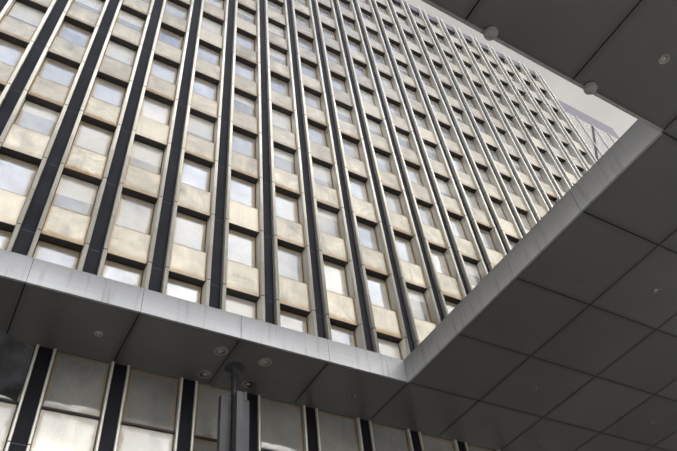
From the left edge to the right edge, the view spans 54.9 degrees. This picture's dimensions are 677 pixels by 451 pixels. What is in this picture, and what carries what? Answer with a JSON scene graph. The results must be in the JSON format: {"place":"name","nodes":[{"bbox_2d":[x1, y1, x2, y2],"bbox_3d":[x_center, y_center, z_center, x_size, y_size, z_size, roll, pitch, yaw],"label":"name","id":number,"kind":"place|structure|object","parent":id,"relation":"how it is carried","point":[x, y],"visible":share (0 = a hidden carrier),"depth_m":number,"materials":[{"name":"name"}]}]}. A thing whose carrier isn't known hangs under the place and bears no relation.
{"place":"outdoors","nodes":[
{"label":"outdoors","id":0,"kind":"place"},
{"bbox_2d":[0,0,591,359],"bbox_3d":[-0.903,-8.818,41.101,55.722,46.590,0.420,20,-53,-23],"label":"facade window panels","id":1,"kind":"object","parent":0,"point":[65,227],"visible":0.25,"depth_m":30.84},
{"bbox_2d":[0,0,676,450],"bbox_3d":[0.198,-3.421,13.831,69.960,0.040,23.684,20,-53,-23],"label":"soffit panels","id":2,"kind":"object","parent":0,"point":[598,264],"visible":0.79,"depth_m":20.00,"materials":[{"name":"grey metal"}]},
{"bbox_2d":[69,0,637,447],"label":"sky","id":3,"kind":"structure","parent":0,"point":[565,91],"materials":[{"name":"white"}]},
{"bbox_2d":[94,25,669,442],"bbox_3d":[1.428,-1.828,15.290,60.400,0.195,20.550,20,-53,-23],"label":"recessed ceiling lights","id":4,"kind":"object","parent":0,"point":[490,33],"visible":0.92,"depth_m":18.85,"materials":[{"name":"grey metal"}]},
{"label":"ground","id":5,"kind":"structure","parent":0,"visible":0},
{"bbox_2d":[0,329,32,402],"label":"window","id":6,"kind":"structure","parent":5,"relation":"on","point":[15,355],"depth_m":14.47,"materials":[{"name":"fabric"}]},
{"bbox_2d":[217,362,248,450],"bbox_3d":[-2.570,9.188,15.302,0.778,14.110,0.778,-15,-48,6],"label":"column","id":7,"kind":"structure","parent":5,"relation":"on","point":[233,424],"depth_m":18.96,"materials":[{"name":"grey metal"}]},
{"bbox_2d":[7,0,676,448],"bbox_3d":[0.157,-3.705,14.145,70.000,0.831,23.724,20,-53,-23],"label":"joint","id":8,"kind":"object","parent":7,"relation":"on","point":[461,334],"depth_m":18.80,"materials":[{"name":"black"}]},
{"bbox_2d":[0,0,663,382],"bbox_3d":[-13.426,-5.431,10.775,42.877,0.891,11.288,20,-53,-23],"label":"fascia","id":9,"kind":"structure","parent":8,"relation":"attached to","point":[616,160],"depth_m":18.80,"materials":[{"name":"metal"}]},
{"bbox_2d":[8,346,465,450],"bbox_3d":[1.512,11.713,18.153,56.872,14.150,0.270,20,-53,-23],"label":"piers","id":10,"kind":"structure","parent":5,"relation":"on","point":[24,424],"depth_m":19.06,"materials":[{"name":"black"}]},
{"bbox_2d":[0,343,495,450],"bbox_3d":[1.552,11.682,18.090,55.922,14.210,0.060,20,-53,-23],"label":"glass","id":11,"kind":"object","parent":5,"relation":"on","point":[69,417],"visible":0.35,"depth_m":19.38,"materials":[{"name":"grey glass"}]},
{"bbox_2d":[4,344,499,450],"bbox_3d":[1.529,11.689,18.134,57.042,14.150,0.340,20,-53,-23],"label":"fins","id":12,"kind":"object","parent":5,"relation":"on","point":[305,437],"visible":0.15,"depth_m":19.33,"materials":[{"name":"silver metal"}]},
{"bbox_2d":[0,0,570,352],"bbox_3d":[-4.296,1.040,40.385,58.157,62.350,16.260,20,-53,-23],"label":"dark vertical strips","id":13,"kind":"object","parent":5,"relation":"on","point":[26,233],"visible":0.23,"depth_m":29.84,"materials":[{"name":"black metal"}]},
{"bbox_2d":[0,0,596,359],"bbox_3d":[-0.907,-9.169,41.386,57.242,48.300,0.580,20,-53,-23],"label":"vertical mullions","id":14,"kind":"object","parent":13,"relation":"attached to","point":[571,168],"visible":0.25,"depth_m":35.93,"materials":[{"name":"silver metal"}]},
{"bbox_2d":[557,99,618,160],"bbox_3d":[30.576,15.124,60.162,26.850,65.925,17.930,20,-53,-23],"label":"background building","id":15,"kind":"structure","parent":5,"relation":"on","point":[600,139],"depth_m":75.01,"materials":[{"name":"grey concrete"}]}
]}

